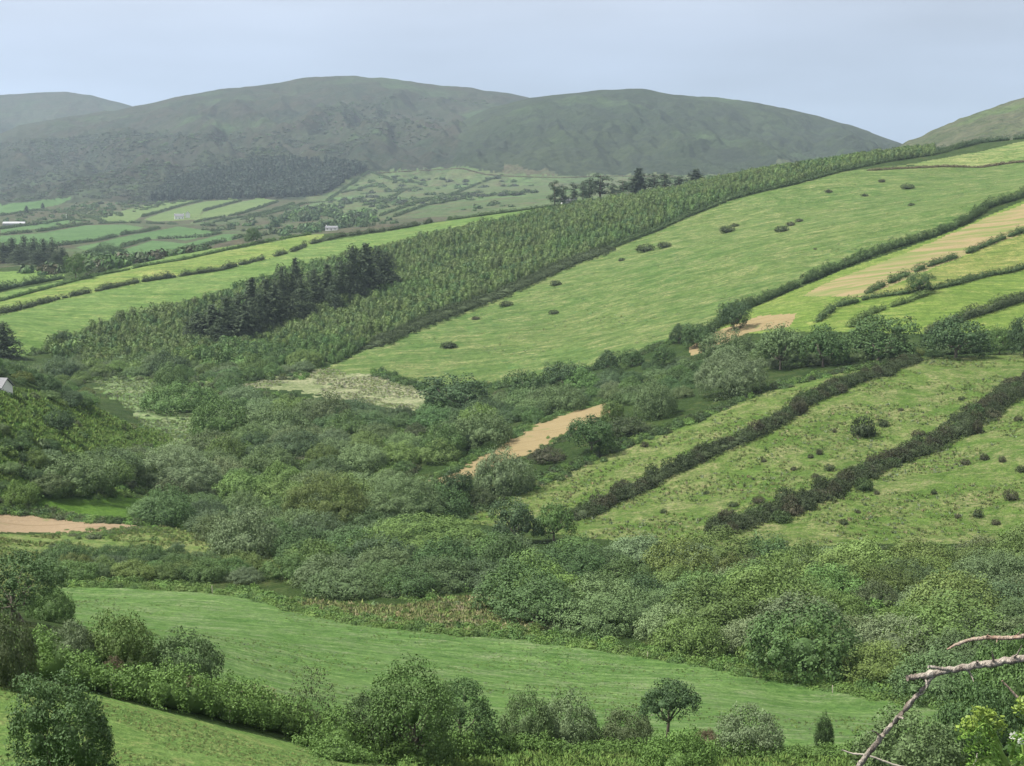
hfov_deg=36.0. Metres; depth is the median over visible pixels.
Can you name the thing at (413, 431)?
hawthorn bush
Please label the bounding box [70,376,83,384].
alder bush
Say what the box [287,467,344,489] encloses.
willow bush
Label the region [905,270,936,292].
hawthorn tree
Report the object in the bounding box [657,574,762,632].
alder bush
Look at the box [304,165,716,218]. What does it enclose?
hill enclosure
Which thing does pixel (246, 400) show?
alder bush
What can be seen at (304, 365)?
willow bush
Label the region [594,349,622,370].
hawthorn tree
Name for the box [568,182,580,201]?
pine tree
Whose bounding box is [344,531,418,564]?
willow bush
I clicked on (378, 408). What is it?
willow bush
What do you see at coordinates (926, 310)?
mown field
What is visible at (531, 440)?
cut meadow
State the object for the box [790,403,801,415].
gorse bush
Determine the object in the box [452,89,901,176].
mountain spur
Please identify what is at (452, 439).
alder bush
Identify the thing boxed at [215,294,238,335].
fir tree
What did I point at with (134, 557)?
alder bush
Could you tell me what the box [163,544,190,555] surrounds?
alder bush
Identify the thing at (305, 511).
willow bush
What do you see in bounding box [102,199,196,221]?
field
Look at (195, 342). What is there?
young tree
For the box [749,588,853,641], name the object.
willow bush
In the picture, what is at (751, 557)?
hawthorn bush
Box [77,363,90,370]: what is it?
willow bush
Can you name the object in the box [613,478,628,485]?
gorse bush
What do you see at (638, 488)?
gorse bush
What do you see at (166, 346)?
young tree
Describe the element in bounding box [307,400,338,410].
willow bush
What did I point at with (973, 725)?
hogweed
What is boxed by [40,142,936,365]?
plantation
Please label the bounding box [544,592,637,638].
willow bush
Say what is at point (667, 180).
pine tree
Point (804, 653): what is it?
alder bush
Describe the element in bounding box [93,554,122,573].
alder bush
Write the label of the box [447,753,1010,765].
bank
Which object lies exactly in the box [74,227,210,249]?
field
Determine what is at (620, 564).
alder bush
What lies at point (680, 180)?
pine tree
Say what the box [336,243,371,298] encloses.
fir tree
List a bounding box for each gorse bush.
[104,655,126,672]
[182,675,197,686]
[440,341,457,348]
[499,301,512,306]
[548,309,559,314]
[550,280,561,285]
[576,500,589,511]
[588,490,603,503]
[593,494,609,509]
[594,503,608,514]
[603,414,654,437]
[604,492,618,506]
[610,483,623,492]
[610,483,627,495]
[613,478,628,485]
[631,484,643,492]
[635,244,654,252]
[637,476,657,489]
[640,442,648,447]
[643,476,655,489]
[644,463,658,477]
[656,242,671,247]
[660,456,680,470]
[673,453,693,469]
[676,449,691,460]
[694,727,720,746]
[695,441,710,452]
[695,451,706,463]
[703,517,727,534]
[704,515,722,525]
[711,436,727,446]
[718,437,728,444]
[718,508,738,516]
[718,510,729,521]
[719,225,734,232]
[726,501,738,507]
[726,519,739,533]
[728,512,750,529]
[743,502,765,515]
[747,419,766,432]
[748,510,764,521]
[751,496,764,503]
[759,416,774,426]
[766,497,785,515]
[768,509,792,524]
[772,411,790,420]
[773,486,795,500]
[774,226,788,231]
[780,501,805,515]
[781,406,793,414]
[782,493,798,506]
[787,395,802,403]
[787,395,806,410]
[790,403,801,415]
[794,402,806,415]
[794,493,817,503]
[796,486,806,498]
[797,388,813,399]
[799,499,815,511]
[805,387,819,400]
[810,474,830,491]
[811,488,832,498]
[813,478,828,489]
[814,449,822,454]
[816,383,829,394]
[817,390,829,397]
[824,464,834,471]
[825,375,842,385]
[825,479,841,497]
[826,476,846,490]
[827,385,838,394]
[835,383,847,393]
[837,468,855,481]
[838,374,858,384]
[838,376,853,388]
[838,468,859,476]
[838,517,848,524]
[849,415,876,437]
[853,475,874,492]
[860,364,868,372]
[865,453,881,463]
[874,367,882,375]
[875,418,889,427]
[878,449,897,460]
[881,361,898,371]
[882,367,895,376]
[891,445,906,461]
[898,354,908,361]
[900,183,914,188]
[904,441,916,449]
[909,434,923,444]
[910,429,925,436]
[910,440,922,446]
[918,444,933,454]
[924,434,938,444]
[936,435,946,443]
[937,426,952,440]
[945,425,958,438]
[959,458,970,465]
[960,424,976,435]
[964,399,985,411]
[967,403,985,415]
[967,407,982,420]
[971,419,983,433]
[972,509,983,517]
[979,395,990,403]
[979,453,989,460]
[986,398,1000,411]
[986,408,1001,417]
[988,395,1002,406]
[991,519,1000,524]
[992,390,1009,404]
[999,456,1006,462]
[1000,378,1014,386]
[1003,388,1015,402]
[1003,487,1018,500]
[1008,376,1022,384]
[1013,415,1022,421]
[1014,465,1023,472]
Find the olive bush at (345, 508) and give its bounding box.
[280,469,371,527]
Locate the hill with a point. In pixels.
(1005, 119)
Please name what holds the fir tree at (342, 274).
on the ground at (686, 407)
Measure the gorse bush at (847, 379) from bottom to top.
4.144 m
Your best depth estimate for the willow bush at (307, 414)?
506.91 m
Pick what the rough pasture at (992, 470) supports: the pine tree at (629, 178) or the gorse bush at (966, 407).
the gorse bush at (966, 407)
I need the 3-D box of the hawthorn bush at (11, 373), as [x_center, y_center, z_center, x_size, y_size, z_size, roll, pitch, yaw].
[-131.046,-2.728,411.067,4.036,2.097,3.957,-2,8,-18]
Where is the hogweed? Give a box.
[954,696,1023,765]
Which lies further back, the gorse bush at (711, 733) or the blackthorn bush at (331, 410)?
the blackthorn bush at (331, 410)
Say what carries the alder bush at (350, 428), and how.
on the ground at (686, 407)
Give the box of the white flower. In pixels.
[1000,729,1023,762]
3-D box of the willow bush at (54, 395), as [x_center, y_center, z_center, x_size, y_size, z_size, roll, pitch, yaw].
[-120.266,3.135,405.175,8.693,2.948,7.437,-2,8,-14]
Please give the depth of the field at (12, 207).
3034.27 m
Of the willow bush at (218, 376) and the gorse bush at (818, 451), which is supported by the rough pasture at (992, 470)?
the gorse bush at (818, 451)
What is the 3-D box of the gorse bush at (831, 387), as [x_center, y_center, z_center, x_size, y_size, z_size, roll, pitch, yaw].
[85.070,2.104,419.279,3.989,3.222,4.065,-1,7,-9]
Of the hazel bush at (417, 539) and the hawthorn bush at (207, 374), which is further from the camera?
the hawthorn bush at (207, 374)
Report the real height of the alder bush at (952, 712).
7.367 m
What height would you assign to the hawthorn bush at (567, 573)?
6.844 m
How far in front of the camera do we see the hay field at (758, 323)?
568.29 m
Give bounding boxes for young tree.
[47,340,59,355]
[57,347,66,358]
[75,345,82,353]
[90,348,101,352]
[96,341,105,348]
[114,345,123,354]
[130,350,138,358]
[137,339,146,347]
[144,339,157,346]
[153,337,165,347]
[162,343,170,351]
[178,348,189,356]
[181,338,192,347]
[191,337,199,347]
[191,348,201,359]
[204,350,216,360]
[211,346,221,358]
[214,349,223,363]
[220,351,232,363]
[222,346,234,353]
[232,336,243,346]
[245,347,257,354]
[249,342,259,350]
[277,354,285,364]
[312,332,320,344]
[315,334,322,344]
[322,337,328,345]
[322,345,329,352]
[326,353,334,362]
[336,353,341,361]
[341,347,350,357]
[350,344,358,352]
[353,334,361,343]
[353,339,361,348]
[359,336,365,346]
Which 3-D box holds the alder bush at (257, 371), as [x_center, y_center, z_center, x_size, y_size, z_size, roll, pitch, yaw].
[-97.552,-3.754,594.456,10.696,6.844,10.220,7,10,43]
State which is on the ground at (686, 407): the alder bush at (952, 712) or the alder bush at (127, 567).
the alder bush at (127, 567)
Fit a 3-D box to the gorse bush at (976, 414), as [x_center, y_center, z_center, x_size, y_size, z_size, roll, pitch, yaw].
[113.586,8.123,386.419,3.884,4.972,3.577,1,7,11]
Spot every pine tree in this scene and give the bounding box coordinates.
[546,179,562,202]
[558,184,569,202]
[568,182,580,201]
[575,180,593,200]
[583,177,596,196]
[590,173,611,197]
[606,183,617,194]
[611,180,631,193]
[625,177,633,191]
[644,173,665,188]
[654,173,677,188]
[669,175,687,185]
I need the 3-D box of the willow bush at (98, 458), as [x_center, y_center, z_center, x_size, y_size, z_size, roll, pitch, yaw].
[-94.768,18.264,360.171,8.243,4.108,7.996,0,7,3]
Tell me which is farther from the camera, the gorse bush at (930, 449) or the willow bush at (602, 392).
the willow bush at (602, 392)
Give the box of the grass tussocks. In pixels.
[0,168,1023,765]
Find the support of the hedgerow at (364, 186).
on the hill enclosure
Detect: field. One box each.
[0,197,70,212]
[0,208,543,355]
[0,225,144,249]
[0,234,323,313]
[0,244,241,298]
[0,270,63,285]
[0,528,281,597]
[1,220,80,232]
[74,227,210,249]
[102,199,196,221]
[125,234,244,253]
[145,198,237,221]
[192,198,275,222]
[689,313,795,355]
[713,201,1023,333]
[803,204,1023,297]
[825,296,899,323]
[862,235,1023,297]
[881,272,1023,332]
[970,301,1023,330]
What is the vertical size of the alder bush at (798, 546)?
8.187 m
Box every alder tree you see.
[0,544,70,622]
[42,407,75,431]
[56,329,73,342]
[412,372,493,409]
[488,496,541,543]
[501,367,550,397]
[530,500,578,540]
[541,359,589,385]
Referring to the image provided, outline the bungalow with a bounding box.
[325,225,338,230]
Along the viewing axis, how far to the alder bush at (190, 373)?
599.31 m
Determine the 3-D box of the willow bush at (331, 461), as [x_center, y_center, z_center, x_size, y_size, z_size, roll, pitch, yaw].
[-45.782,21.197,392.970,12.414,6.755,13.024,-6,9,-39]
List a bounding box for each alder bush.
[4,363,21,372]
[11,371,34,381]
[20,368,42,384]
[20,481,43,495]
[23,467,45,480]
[23,579,76,623]
[25,449,49,466]
[29,557,66,569]
[31,559,66,580]
[35,375,61,390]
[36,545,61,558]
[39,375,62,389]
[42,479,74,499]
[43,538,89,564]
[45,470,67,480]
[46,360,74,375]
[51,559,99,580]
[54,373,69,380]
[58,552,94,570]
[65,380,77,387]
[70,370,92,382]
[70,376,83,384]
[77,386,94,393]
[78,546,112,561]
[84,394,100,405]
[84,476,111,488]
[87,241,127,254]
[88,363,112,375]
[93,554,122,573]
[94,543,129,554]
[100,457,136,486]
[107,359,128,372]
[108,558,157,580]
[117,545,144,555]
[120,555,144,566]
[122,451,164,485]
[123,364,143,374]
[126,543,164,561]
[134,490,197,527]
[142,560,166,571]
[142,560,183,581]
[145,349,191,376]
[152,361,189,385]
[156,553,186,567]
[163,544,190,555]
[169,559,203,576]
[170,365,195,377]
[174,551,200,565]
[184,556,229,583]
[195,550,223,564]
[197,360,220,373]
[197,558,227,578]
[211,467,270,500]
[214,366,245,377]
[214,372,243,388]
[214,555,253,574]
[217,468,255,486]
[222,549,268,573]
[225,422,246,437]
[235,397,262,410]
[237,353,269,373]
[239,364,265,379]
[248,516,297,542]
[250,476,304,503]
[256,357,276,369]
[256,495,296,511]
[258,551,316,582]
[260,361,285,374]
[260,459,301,486]
[267,525,331,556]
[268,393,309,414]
[275,539,321,563]
[282,536,347,569]
[304,443,340,463]
[313,412,345,427]
[315,471,377,505]
[318,524,369,548]
[320,526,382,564]
[322,408,368,435]
[338,506,400,532]
[344,504,382,523]
[348,430,386,451]
[349,430,379,444]
[353,409,394,428]
[378,440,422,464]
[379,564,442,598]
[389,513,420,526]
[391,412,414,427]
[400,520,449,540]
[406,405,457,430]
[407,533,478,572]
[408,484,472,519]
[416,396,464,416]
[418,437,462,464]
[419,419,467,459]
[446,430,480,453]
[447,406,482,422]
[458,401,503,420]
[462,531,523,566]
[465,419,498,431]
[468,556,570,613]
[469,534,546,574]
[481,547,567,598]
[492,577,583,629]
[508,403,536,419]
[513,564,595,600]
[520,407,545,422]
[523,542,571,566]
[533,397,559,414]
[536,541,614,581]
[546,532,604,557]
[560,366,602,389]
[570,542,626,573]
[573,569,617,595]
[584,386,601,397]
[593,553,662,590]
[600,366,624,378]
[617,376,644,389]
[619,370,642,381]
[640,531,717,582]
[643,365,663,375]
[645,359,663,370]
[649,563,698,589]
[649,606,731,659]
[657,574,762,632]
[666,364,691,377]
[669,379,695,389]
[675,563,725,596]
[678,524,764,562]
[693,359,704,370]
[708,552,755,573]
[709,558,797,593]
[713,565,793,596]
[715,560,826,619]
[742,597,867,687]
[747,548,805,575]
[748,349,772,361]
[763,619,852,661]
[773,538,825,567]
[784,575,844,608]
[789,546,882,587]
[796,561,868,600]
[811,587,872,621]
[819,535,907,580]
[838,540,892,567]
[839,638,920,685]
[862,561,920,593]
[870,600,943,634]
[877,533,957,569]
[895,588,1017,653]
[902,554,957,577]
[902,569,1007,622]
[904,540,959,564]
[907,347,924,354]
[915,567,982,600]
[923,671,1023,764]
[950,541,992,565]
[953,631,1020,688]
[960,624,1023,725]
[961,643,1023,696]
[980,526,1023,572]
[992,520,1023,550]
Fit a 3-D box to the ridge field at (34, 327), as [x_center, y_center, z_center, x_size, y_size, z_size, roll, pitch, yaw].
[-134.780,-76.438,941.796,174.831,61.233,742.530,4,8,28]
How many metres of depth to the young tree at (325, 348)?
649.84 m
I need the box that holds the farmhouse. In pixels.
[174,213,183,218]
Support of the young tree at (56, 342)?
on the ground at (686, 407)
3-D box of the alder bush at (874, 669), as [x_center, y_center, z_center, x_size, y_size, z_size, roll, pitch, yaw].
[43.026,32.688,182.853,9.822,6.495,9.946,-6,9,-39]
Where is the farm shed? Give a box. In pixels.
[2,222,25,225]
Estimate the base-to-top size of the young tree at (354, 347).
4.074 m
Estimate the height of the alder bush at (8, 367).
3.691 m
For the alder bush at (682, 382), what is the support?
on the ground at (686, 407)
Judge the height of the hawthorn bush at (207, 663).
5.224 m
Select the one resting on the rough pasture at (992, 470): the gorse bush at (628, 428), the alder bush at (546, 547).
the gorse bush at (628, 428)
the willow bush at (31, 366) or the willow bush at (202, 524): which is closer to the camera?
the willow bush at (202, 524)
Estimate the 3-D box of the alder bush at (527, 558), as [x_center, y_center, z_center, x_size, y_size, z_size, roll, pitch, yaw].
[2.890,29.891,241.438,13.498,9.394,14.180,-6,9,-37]
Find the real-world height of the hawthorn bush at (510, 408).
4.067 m
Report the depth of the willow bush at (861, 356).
475.34 m
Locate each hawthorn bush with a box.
[0,366,8,376]
[0,437,18,448]
[0,480,11,489]
[8,368,16,374]
[13,435,32,449]
[14,377,27,384]
[17,429,32,438]
[45,438,61,450]
[57,385,71,393]
[65,450,79,459]
[75,394,93,408]
[82,608,157,674]
[110,549,130,564]
[137,552,164,563]
[142,623,224,686]
[143,481,193,502]
[151,477,191,496]
[172,563,196,580]
[199,370,217,380]
[215,396,246,412]
[239,430,271,445]
[261,504,296,518]
[263,355,282,365]
[276,409,301,422]
[318,426,344,440]
[368,417,393,430]
[385,431,409,441]
[392,460,415,472]
[404,421,428,435]
[471,526,508,546]
[492,389,508,397]
[499,403,517,413]
[525,556,577,577]
[570,393,592,400]
[593,381,603,388]
[608,571,669,600]
[657,375,679,388]
[679,371,699,383]
[740,529,791,562]
[745,551,775,566]
[832,614,882,643]
[851,578,899,608]
[865,540,894,562]
[922,568,963,587]
[924,349,944,357]
[952,534,995,560]
[1006,572,1023,597]
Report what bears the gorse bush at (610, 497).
on the rough pasture at (992, 470)
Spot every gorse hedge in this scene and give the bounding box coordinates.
[0,218,432,313]
[84,250,167,275]
[359,245,615,349]
[570,352,923,520]
[704,374,1023,534]
[923,291,1023,333]
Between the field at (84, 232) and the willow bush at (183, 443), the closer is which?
the willow bush at (183, 443)
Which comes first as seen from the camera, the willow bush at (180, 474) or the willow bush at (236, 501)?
the willow bush at (236, 501)
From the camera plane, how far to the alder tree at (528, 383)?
516.41 m
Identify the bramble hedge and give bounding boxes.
[0,614,431,765]
[286,702,519,759]
[308,730,945,764]
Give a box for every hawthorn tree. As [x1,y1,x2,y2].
[338,689,404,755]
[368,652,459,765]
[419,675,501,753]
[437,467,474,500]
[566,413,616,450]
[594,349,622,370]
[598,399,624,423]
[620,347,644,366]
[636,678,702,736]
[650,344,675,364]
[668,323,684,342]
[681,322,714,347]
[715,298,753,329]
[751,321,811,369]
[798,322,852,366]
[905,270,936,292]
[919,313,996,358]
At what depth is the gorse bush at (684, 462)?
373.58 m
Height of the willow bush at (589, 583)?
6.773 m
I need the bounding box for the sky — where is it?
[0,0,1023,143]
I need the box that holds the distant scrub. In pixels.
[15,351,300,367]
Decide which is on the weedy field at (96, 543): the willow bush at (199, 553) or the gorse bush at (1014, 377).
the willow bush at (199, 553)
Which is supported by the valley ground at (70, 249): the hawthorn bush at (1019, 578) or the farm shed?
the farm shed
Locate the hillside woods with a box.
[0,96,538,275]
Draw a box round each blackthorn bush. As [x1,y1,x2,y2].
[0,602,39,692]
[308,390,351,423]
[466,484,497,507]
[526,446,566,463]
[595,704,655,745]
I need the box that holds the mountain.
[0,76,528,205]
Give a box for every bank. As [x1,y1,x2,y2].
[0,232,311,300]
[37,496,140,517]
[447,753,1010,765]
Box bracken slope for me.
[0,388,164,500]
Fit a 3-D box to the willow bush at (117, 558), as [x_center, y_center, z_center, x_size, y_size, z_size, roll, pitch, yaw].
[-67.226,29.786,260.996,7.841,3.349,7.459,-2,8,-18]
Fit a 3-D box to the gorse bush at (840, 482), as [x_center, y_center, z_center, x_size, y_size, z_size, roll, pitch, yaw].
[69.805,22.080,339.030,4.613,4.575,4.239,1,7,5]
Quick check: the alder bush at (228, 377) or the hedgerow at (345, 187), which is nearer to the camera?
the alder bush at (228, 377)
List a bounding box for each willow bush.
[0,423,9,434]
[0,461,21,474]
[28,363,41,368]
[29,471,72,495]
[39,355,83,376]
[40,390,60,399]
[41,451,124,495]
[42,448,64,463]
[44,619,96,655]
[60,390,83,402]
[62,398,79,406]
[63,461,100,473]
[66,379,81,386]
[70,358,85,367]
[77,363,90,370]
[80,561,113,578]
[83,370,99,378]
[84,444,147,474]
[87,454,108,468]
[89,553,129,567]
[105,448,141,463]
[118,559,142,570]
[121,366,145,376]
[122,445,153,455]
[125,495,186,516]
[128,441,222,493]
[137,361,160,376]
[138,377,223,416]
[140,353,160,363]
[143,503,188,523]
[159,449,192,467]
[160,439,195,453]
[179,472,225,496]
[182,428,243,453]
[182,509,230,532]
[184,550,209,560]
[186,359,200,367]
[187,393,249,437]
[187,491,223,508]
[187,497,229,517]
[190,508,253,541]
[194,447,245,471]
[196,455,248,485]
[204,366,228,376]
[205,503,281,559]
[206,409,245,429]
[213,371,240,383]
[213,516,284,554]
[217,488,268,510]
[218,361,239,367]
[218,385,263,406]
[218,405,248,415]
[221,365,241,371]
[221,383,262,399]
[223,566,265,584]
[230,503,291,522]
[231,420,275,440]
[241,400,317,432]
[243,396,275,414]
[243,443,297,471]
[244,442,274,456]
[262,433,295,446]
[263,425,292,435]
[264,396,280,402]
[266,507,331,531]
[268,425,320,443]
[271,427,322,456]
[280,364,294,372]
[281,491,330,503]
[283,506,323,525]
[285,511,347,538]
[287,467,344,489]
[289,550,362,588]
[290,360,316,371]
[291,400,328,422]
[299,567,385,600]
[300,527,339,538]
[302,426,323,432]
[304,398,320,409]
[304,454,353,476]
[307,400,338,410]
[310,429,350,446]
[310,437,353,456]
[336,443,388,472]
[338,472,389,491]
[343,411,377,422]
[344,397,376,412]
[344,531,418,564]
[346,442,380,457]
[351,520,414,538]
[351,543,417,574]
[353,491,412,519]
[354,559,403,583]
[356,422,397,439]
[362,405,386,414]
[363,471,449,520]
[365,410,386,419]
[370,468,404,489]
[385,405,415,418]
[385,431,422,450]
[396,439,431,452]
[400,554,475,594]
[432,414,474,432]
[438,535,495,560]
[439,406,461,412]
[445,556,514,591]
[446,406,513,449]
[463,397,503,413]
[468,565,519,593]
[471,443,537,496]
[476,533,541,553]
[491,391,509,406]
[496,409,518,423]
[497,684,555,741]
[503,386,544,405]
[515,397,543,412]
[524,384,570,405]
[537,381,588,414]
[542,686,600,745]
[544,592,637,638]
[548,365,590,385]
[559,571,641,613]
[577,387,589,393]
[593,585,682,629]
[596,379,619,385]
[596,385,619,399]
[597,370,620,381]
[600,381,621,391]
[602,389,618,399]
[604,532,677,570]
[605,536,653,557]
[617,391,641,405]
[633,377,677,420]
[633,600,704,640]
[641,384,669,392]
[642,369,667,380]
[644,577,729,611]
[664,362,682,370]
[667,385,694,398]
[670,542,719,562]
[673,355,690,362]
[677,358,690,366]
[685,553,724,573]
[692,345,769,400]
[698,327,757,362]
[709,566,749,585]
[713,701,787,757]
[717,613,787,653]
[731,361,763,372]
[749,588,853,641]
[755,356,777,367]
[766,359,789,368]
[779,555,821,573]
[803,354,835,366]
[803,543,863,561]
[834,356,853,362]
[837,611,944,662]
[849,699,970,765]
[850,349,875,360]
[880,557,935,582]
[882,645,974,708]
[896,583,959,613]
[918,627,1002,675]
[933,345,957,354]
[948,546,1021,579]
[950,609,1011,634]
[962,548,1023,593]
[965,576,1023,616]
[985,616,1023,647]
[993,594,1023,622]
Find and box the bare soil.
[0,514,136,533]
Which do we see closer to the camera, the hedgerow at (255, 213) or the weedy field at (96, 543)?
the weedy field at (96, 543)
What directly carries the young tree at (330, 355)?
on the ground at (686, 407)
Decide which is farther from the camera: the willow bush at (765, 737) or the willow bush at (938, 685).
the willow bush at (938, 685)
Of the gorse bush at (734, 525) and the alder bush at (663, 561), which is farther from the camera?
the gorse bush at (734, 525)
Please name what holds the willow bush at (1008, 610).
on the ground at (686, 407)
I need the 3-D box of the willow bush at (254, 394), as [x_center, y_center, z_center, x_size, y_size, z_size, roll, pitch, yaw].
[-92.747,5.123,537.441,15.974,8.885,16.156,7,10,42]
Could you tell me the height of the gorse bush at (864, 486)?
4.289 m
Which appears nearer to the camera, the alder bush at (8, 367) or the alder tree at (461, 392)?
the alder bush at (8, 367)
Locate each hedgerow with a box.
[0,208,106,221]
[0,217,89,228]
[0,220,177,234]
[0,273,64,291]
[10,241,62,246]
[61,225,160,244]
[119,230,221,246]
[141,199,203,216]
[161,234,246,251]
[193,199,278,222]
[202,199,241,210]
[212,202,294,221]
[239,206,288,219]
[285,201,326,209]
[326,171,368,200]
[340,180,397,192]
[363,186,417,205]
[368,170,425,183]
[379,190,483,215]
[393,190,529,216]
[430,174,503,202]
[446,195,620,220]
[601,339,1021,409]
[608,141,968,247]
[693,185,1023,339]
[811,262,1023,322]
[844,289,933,326]
[864,225,1023,293]
[936,134,1023,149]
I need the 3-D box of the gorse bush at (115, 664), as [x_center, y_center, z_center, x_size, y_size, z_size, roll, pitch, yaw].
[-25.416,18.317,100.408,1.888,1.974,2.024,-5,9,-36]
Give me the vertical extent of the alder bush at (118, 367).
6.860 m
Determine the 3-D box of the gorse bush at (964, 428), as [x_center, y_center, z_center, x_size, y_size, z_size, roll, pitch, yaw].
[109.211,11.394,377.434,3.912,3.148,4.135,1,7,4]
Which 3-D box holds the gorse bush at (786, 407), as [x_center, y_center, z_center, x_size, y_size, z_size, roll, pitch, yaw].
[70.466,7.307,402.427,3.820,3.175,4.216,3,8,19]
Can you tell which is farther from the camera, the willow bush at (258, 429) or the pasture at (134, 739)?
the willow bush at (258, 429)
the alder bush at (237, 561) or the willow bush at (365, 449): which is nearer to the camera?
the alder bush at (237, 561)
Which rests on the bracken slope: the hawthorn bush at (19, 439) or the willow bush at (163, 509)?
the hawthorn bush at (19, 439)
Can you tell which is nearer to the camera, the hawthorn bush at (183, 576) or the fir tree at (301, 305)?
the hawthorn bush at (183, 576)
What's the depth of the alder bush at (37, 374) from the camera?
416.89 m
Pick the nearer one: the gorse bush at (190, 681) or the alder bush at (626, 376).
the gorse bush at (190, 681)
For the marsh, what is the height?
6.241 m
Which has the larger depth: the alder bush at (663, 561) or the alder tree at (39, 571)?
the alder bush at (663, 561)
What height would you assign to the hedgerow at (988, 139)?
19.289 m
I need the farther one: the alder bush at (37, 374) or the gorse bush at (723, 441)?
the alder bush at (37, 374)
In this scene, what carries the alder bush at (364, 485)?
on the ground at (686, 407)
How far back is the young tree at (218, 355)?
631.77 m
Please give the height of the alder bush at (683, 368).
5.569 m
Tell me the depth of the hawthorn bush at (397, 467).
395.82 m
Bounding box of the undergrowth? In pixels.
[0,364,1021,695]
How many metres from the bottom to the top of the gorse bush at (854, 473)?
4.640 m
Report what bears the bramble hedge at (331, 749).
on the ground at (686, 407)
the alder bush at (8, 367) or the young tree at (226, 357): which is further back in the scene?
the young tree at (226, 357)
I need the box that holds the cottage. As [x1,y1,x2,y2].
[0,378,14,392]
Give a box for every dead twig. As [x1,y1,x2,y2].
[842,749,900,765]
[947,632,1023,649]
[1001,680,1023,702]
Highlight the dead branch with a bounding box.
[856,645,1023,765]
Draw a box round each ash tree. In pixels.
[63,251,87,278]
[244,226,261,241]
[983,323,1014,354]
[1006,315,1023,356]
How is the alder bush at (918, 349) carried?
on the ground at (686, 407)
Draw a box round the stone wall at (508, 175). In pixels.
[376,168,678,177]
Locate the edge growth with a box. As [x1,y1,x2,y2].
[0,273,991,722]
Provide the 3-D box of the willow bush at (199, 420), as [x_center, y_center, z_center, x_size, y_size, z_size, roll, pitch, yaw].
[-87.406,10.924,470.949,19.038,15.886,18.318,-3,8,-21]
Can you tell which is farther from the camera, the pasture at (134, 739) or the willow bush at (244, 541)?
the willow bush at (244, 541)
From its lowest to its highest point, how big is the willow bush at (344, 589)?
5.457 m
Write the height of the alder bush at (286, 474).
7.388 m
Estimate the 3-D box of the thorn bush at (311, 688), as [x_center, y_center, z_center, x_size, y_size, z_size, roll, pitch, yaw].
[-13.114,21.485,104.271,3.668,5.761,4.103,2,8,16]
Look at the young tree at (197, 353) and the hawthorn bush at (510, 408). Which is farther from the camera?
the young tree at (197, 353)
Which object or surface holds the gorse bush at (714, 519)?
on the rough pasture at (992, 470)
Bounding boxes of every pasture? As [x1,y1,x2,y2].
[0,680,392,765]
[318,163,1023,384]
[464,352,1023,546]
[907,141,1023,166]
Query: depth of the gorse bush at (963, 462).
351.91 m
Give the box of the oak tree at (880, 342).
[835,314,921,359]
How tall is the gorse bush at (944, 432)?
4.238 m
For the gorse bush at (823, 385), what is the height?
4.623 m
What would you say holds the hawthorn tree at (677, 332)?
on the ground at (686, 407)
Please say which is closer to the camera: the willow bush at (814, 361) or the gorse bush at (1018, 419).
the gorse bush at (1018, 419)
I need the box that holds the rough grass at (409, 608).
[326,600,551,626]
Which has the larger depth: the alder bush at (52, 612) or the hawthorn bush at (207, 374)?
the hawthorn bush at (207, 374)
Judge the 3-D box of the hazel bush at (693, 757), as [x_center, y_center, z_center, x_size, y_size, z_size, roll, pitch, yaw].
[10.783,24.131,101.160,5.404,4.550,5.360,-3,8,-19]
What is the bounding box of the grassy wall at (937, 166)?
[867,159,1023,170]
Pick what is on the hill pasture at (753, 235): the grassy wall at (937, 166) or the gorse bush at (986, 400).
the grassy wall at (937, 166)
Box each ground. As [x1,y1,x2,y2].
[0,139,1023,743]
[0,158,790,267]
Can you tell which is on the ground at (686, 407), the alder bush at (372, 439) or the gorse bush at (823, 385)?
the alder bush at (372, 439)
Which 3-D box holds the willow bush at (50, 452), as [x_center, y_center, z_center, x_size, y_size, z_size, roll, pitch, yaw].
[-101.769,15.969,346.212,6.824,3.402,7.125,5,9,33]
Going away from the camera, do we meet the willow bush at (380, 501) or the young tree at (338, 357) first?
the willow bush at (380, 501)
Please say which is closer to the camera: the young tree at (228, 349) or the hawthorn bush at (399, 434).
the hawthorn bush at (399, 434)
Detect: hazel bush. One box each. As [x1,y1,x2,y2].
[204,430,245,462]
[285,349,324,366]
[344,511,487,567]
[634,723,720,765]
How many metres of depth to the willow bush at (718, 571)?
251.42 m
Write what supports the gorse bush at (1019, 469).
on the rough pasture at (992, 470)
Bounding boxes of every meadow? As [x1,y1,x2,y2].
[42,586,956,748]
[243,369,436,410]
[428,404,609,480]
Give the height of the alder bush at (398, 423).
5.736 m
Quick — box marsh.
[86,376,218,446]
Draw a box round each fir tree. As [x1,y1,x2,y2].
[0,241,16,262]
[0,321,28,356]
[5,245,30,264]
[6,237,21,254]
[16,235,28,255]
[22,249,48,265]
[23,206,29,212]
[24,237,40,259]
[34,238,49,262]
[46,237,58,261]
[47,252,65,266]
[54,246,68,263]
[180,311,205,336]
[195,304,234,338]
[208,316,233,342]
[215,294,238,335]
[228,293,253,331]
[231,305,257,338]
[241,277,269,323]
[249,290,276,333]
[259,276,284,314]
[263,282,289,325]
[272,263,296,316]
[285,257,312,310]
[288,277,320,319]
[305,267,329,307]
[317,264,345,300]
[324,275,346,309]
[333,257,364,301]
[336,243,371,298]
[356,242,383,290]
[369,246,400,285]
[381,250,401,283]
[627,168,650,193]
[683,169,704,181]
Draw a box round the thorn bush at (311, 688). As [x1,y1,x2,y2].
[286,666,340,736]
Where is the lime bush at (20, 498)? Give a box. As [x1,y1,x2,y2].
[1,479,37,508]
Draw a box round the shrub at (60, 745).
[4,660,118,765]
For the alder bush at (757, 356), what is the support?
on the ground at (686, 407)
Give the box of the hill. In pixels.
[899,98,1023,147]

